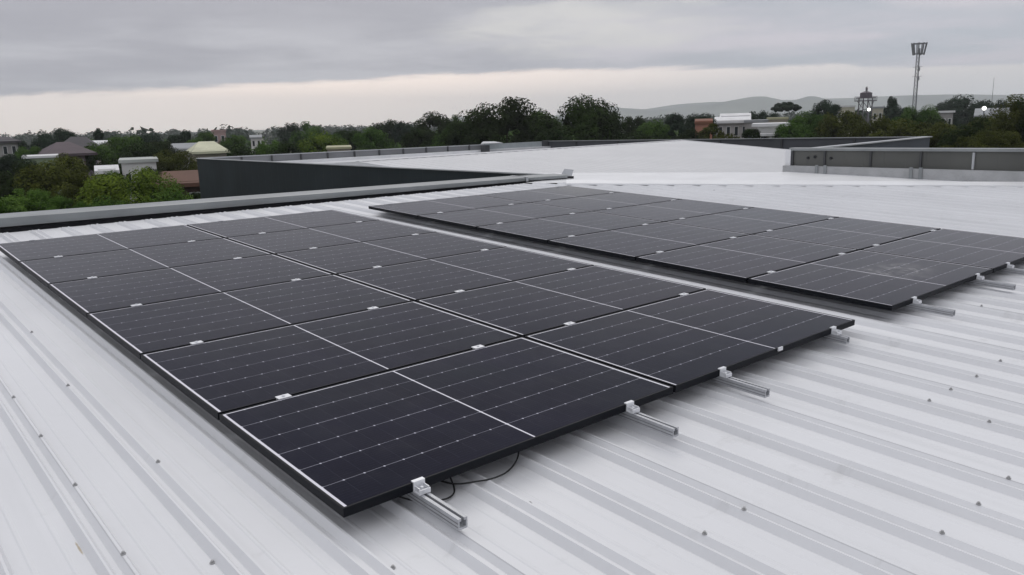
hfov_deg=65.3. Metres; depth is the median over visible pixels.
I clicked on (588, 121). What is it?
tree
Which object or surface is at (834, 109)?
tree
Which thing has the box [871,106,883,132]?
house
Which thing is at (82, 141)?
house
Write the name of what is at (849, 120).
tree
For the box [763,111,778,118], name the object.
tree
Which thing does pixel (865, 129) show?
tree
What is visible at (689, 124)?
tree
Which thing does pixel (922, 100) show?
hills
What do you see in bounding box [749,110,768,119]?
tree
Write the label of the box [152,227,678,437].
mounting rail
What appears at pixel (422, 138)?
tree
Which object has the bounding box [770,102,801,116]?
tree
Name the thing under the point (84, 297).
solar panel
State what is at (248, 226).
solar panel
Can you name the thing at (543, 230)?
solar panel
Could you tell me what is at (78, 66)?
sky
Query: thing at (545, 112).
tree
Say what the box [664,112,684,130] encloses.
tree
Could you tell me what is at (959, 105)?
tree
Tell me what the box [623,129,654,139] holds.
tree
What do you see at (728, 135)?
bush
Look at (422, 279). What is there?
solar panel
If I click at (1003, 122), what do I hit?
tree
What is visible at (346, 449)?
solar panel
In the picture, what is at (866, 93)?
water tower
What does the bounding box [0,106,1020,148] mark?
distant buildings
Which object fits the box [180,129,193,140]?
tree
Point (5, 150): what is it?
window
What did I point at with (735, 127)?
window
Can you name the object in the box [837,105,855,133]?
house
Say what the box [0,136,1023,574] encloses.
warehouse building
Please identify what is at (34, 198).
bush
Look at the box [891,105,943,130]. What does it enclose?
tree
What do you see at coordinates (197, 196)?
bush
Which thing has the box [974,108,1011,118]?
house
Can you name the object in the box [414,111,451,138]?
tree
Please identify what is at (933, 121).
tree
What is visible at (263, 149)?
tree
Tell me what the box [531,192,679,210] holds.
solar panel
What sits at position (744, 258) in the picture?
solar panel
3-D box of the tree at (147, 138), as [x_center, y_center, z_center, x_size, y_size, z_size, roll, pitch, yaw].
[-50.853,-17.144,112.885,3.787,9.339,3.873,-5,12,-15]
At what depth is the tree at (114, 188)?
33.24 m
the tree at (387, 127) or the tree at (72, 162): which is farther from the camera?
the tree at (387, 127)
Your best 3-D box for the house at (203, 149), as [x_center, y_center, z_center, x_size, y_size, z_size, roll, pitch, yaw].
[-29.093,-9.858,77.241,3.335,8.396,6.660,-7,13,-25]
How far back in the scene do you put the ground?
2194.88 m
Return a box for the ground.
[10,112,917,144]
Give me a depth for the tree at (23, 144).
105.05 m
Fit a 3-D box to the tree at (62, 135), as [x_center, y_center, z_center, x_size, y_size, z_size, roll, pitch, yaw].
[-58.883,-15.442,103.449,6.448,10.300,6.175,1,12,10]
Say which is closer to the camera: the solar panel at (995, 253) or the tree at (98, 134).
the solar panel at (995, 253)
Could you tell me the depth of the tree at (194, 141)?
96.05 m
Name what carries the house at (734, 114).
on the ground
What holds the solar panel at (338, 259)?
on the mounting rail at (835, 335)
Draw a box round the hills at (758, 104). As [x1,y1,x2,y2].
[555,96,934,120]
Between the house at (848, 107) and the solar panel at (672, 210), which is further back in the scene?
the house at (848, 107)
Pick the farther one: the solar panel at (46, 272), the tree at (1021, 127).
the tree at (1021, 127)
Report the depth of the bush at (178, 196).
33.41 m
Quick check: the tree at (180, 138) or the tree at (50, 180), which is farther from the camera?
the tree at (180, 138)
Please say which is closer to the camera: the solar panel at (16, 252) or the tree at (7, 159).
the solar panel at (16, 252)
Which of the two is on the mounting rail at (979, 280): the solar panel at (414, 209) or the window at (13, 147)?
the solar panel at (414, 209)
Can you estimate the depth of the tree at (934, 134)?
46.24 m
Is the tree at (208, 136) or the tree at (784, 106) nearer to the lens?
the tree at (208, 136)
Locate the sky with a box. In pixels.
[0,0,1023,136]
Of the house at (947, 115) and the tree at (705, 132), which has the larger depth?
the house at (947, 115)
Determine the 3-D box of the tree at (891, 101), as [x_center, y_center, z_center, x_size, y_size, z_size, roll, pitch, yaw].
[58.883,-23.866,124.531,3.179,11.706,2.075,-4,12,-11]
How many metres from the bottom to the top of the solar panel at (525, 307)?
0.036 m
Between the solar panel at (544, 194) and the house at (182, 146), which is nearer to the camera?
the solar panel at (544, 194)
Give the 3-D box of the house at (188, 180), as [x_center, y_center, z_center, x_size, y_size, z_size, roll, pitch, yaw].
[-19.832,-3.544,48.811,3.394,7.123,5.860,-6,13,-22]
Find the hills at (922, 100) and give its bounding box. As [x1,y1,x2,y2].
[450,94,1023,120]
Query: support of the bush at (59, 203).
on the ground
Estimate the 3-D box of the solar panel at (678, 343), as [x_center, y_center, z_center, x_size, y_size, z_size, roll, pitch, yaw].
[1.122,0.263,4.898,1.806,0.036,1.114,-11,17,-39]
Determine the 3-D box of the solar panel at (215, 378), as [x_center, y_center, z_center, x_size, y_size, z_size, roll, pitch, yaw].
[-1.001,0.345,4.576,1.806,0.036,1.114,-11,17,-39]
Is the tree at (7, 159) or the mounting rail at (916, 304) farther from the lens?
the tree at (7, 159)
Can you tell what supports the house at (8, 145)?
on the ground
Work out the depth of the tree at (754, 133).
54.43 m
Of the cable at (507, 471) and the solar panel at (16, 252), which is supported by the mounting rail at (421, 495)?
the solar panel at (16, 252)
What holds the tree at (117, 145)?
on the ground
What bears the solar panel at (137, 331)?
on the mounting rail at (421, 495)
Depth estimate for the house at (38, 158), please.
59.83 m
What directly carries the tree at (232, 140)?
on the ground
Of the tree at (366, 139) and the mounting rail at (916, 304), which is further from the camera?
the tree at (366, 139)
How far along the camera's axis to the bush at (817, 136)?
47.70 m
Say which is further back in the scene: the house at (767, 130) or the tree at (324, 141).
the tree at (324, 141)
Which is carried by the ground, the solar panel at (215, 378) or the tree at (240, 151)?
the tree at (240, 151)
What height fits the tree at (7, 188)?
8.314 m
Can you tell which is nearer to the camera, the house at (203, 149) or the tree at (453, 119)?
the house at (203, 149)
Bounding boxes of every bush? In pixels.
[0,196,27,213]
[3,188,65,212]
[35,195,91,210]
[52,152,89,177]
[89,194,129,206]
[104,170,132,199]
[139,167,161,180]
[141,177,193,202]
[184,191,200,199]
[668,123,687,138]
[717,133,739,138]
[805,134,830,137]
[940,134,990,147]
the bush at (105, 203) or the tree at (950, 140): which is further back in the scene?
the tree at (950, 140)
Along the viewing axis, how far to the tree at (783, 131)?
58.93 m
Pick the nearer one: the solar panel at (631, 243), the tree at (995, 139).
the solar panel at (631, 243)
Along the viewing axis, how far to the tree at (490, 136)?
56.76 m
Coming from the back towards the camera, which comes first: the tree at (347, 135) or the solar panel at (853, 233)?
the tree at (347, 135)
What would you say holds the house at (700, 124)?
on the ground
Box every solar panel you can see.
[0,225,222,264]
[19,238,270,287]
[48,254,332,317]
[87,274,411,359]
[141,301,519,419]
[187,210,378,237]
[219,337,672,517]
[226,220,435,254]
[275,232,506,274]
[337,247,593,300]
[368,195,528,217]
[416,265,705,336]
[418,203,589,229]
[477,211,662,243]
[481,186,617,202]
[525,289,854,392]
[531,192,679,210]
[548,222,750,260]
[593,199,753,221]
[636,234,857,281]
[666,207,837,234]
[748,250,992,310]
[754,217,940,249]
[861,229,1023,272]
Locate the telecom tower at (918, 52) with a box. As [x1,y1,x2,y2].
[911,42,927,110]
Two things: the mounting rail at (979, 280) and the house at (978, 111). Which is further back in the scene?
the house at (978, 111)
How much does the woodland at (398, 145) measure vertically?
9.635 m
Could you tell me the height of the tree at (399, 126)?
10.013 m
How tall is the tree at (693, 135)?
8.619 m
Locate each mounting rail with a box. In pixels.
[29,239,467,530]
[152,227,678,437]
[221,220,769,397]
[310,211,849,343]
[389,203,955,316]
[458,196,1015,289]
[545,199,1023,274]
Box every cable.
[399,478,454,500]
[440,452,518,484]
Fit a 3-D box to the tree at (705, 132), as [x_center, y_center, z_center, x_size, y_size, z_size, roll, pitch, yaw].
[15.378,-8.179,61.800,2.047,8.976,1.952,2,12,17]
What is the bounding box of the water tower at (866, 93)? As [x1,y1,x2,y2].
[854,87,876,125]
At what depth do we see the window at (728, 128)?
87.18 m
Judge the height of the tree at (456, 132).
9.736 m
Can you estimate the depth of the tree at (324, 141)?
77.80 m
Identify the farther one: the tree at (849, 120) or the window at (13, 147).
the window at (13, 147)
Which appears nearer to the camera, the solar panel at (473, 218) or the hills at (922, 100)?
the solar panel at (473, 218)
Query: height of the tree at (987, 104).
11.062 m
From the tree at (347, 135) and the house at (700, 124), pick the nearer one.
the house at (700, 124)
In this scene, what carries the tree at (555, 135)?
on the ground
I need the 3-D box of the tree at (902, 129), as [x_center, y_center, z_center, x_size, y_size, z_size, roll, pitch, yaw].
[24.429,-6.025,50.040,4.282,9.058,3.852,6,14,32]
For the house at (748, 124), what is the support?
on the ground
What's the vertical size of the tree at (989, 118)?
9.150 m
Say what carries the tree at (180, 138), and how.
on the ground
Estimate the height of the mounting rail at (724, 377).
0.106 m
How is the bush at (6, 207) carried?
on the ground
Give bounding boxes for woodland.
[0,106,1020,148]
[7,118,1021,173]
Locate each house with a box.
[0,136,21,156]
[23,154,59,192]
[38,142,97,167]
[64,136,99,178]
[94,140,119,163]
[94,165,119,174]
[118,157,157,202]
[150,170,199,195]
[168,143,195,170]
[186,141,229,164]
[211,129,225,142]
[249,135,261,154]
[326,145,351,151]
[695,118,712,138]
[714,116,750,138]
[720,113,750,116]
[744,119,767,137]
[752,122,788,137]
[767,117,788,122]
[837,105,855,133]
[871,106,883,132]
[936,111,954,123]
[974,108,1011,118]
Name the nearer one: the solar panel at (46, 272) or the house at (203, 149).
the solar panel at (46, 272)
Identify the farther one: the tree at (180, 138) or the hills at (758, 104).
the hills at (758, 104)
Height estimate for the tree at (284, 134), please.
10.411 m
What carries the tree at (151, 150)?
on the ground
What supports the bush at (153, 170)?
on the ground
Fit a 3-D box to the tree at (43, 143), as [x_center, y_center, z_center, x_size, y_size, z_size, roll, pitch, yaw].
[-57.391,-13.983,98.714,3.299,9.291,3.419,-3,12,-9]
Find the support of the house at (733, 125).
on the ground
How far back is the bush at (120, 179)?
41.74 m
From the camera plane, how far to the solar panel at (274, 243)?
8.15 m
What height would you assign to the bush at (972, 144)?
8.399 m
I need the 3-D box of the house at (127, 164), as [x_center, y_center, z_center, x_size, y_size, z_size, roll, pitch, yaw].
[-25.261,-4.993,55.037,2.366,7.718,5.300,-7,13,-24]
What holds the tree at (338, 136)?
on the ground
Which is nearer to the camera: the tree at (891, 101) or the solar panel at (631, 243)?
the solar panel at (631, 243)
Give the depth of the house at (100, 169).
48.26 m
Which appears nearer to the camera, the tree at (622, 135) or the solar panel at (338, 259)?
the solar panel at (338, 259)
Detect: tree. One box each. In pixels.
[0,153,36,182]
[0,159,62,198]
[12,156,103,210]
[14,146,40,165]
[18,140,29,149]
[28,127,76,150]
[31,136,53,149]
[59,172,92,208]
[71,166,187,205]
[84,142,117,175]
[93,128,104,139]
[102,134,147,163]
[116,143,164,174]
[137,133,162,144]
[142,140,178,157]
[153,149,199,170]
[166,134,187,142]
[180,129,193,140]
[185,137,202,142]
[197,131,215,140]
[218,134,250,155]
[225,144,256,156]
[252,140,279,154]
[274,140,302,153]
[276,122,300,150]
[288,121,323,151]
[297,130,348,152]
[325,133,348,144]
[333,129,362,150]
[351,126,394,149]
[369,119,401,148]
[390,121,415,147]
[399,126,438,147]
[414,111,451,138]
[430,128,446,146]
[441,119,481,145]
[443,97,559,145]
[448,115,463,122]
[460,126,506,144]
[512,110,564,133]
[525,93,628,141]
[533,127,582,141]
[592,124,627,139]
[620,115,645,136]
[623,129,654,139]
[634,118,670,139]
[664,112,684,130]
[674,127,699,138]
[682,112,718,138]
[698,123,725,138]
[741,128,760,137]
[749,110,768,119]
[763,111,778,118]
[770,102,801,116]
[774,121,815,137]
[785,110,833,137]
[808,99,841,120]
[813,110,869,137]
[841,113,898,136]
[869,117,936,147]
[883,96,898,118]
[885,104,908,123]
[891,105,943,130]
[914,122,960,147]
[919,115,950,126]
[934,94,980,129]
[936,117,992,147]
[964,113,995,137]
[968,99,1009,120]
[974,129,1023,147]
[986,94,1023,142]
[1014,98,1023,140]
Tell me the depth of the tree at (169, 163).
55.70 m
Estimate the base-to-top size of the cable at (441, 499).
0.071 m
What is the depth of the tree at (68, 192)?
34.79 m
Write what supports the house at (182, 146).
on the ground
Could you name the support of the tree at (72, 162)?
on the ground
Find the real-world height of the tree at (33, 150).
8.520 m
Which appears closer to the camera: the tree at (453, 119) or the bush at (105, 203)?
the bush at (105, 203)
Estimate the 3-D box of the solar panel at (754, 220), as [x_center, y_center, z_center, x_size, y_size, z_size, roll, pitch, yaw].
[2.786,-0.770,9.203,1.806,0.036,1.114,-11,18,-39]
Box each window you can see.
[2,146,7,154]
[11,146,16,153]
[726,126,730,134]
[734,126,738,135]
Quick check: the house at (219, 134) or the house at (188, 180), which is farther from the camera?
the house at (219, 134)
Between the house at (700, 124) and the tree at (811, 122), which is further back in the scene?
the house at (700, 124)
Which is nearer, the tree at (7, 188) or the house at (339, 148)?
the tree at (7, 188)
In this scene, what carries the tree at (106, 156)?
on the ground
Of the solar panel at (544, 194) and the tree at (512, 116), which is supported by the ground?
the tree at (512, 116)
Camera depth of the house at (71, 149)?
73.30 m
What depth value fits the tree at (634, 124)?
86.66 m
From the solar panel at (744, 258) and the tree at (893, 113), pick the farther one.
the tree at (893, 113)
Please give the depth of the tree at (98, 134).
109.27 m
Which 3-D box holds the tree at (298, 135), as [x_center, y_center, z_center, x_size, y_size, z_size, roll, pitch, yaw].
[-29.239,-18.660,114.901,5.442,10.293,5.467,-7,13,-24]
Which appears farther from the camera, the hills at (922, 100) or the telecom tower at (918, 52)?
the hills at (922, 100)
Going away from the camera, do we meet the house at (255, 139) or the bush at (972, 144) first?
the bush at (972, 144)
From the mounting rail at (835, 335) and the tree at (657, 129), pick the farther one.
the tree at (657, 129)
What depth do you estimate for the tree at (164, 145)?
76.42 m
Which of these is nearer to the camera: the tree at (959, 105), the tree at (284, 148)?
the tree at (284, 148)
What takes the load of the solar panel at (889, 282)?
on the mounting rail at (979, 280)

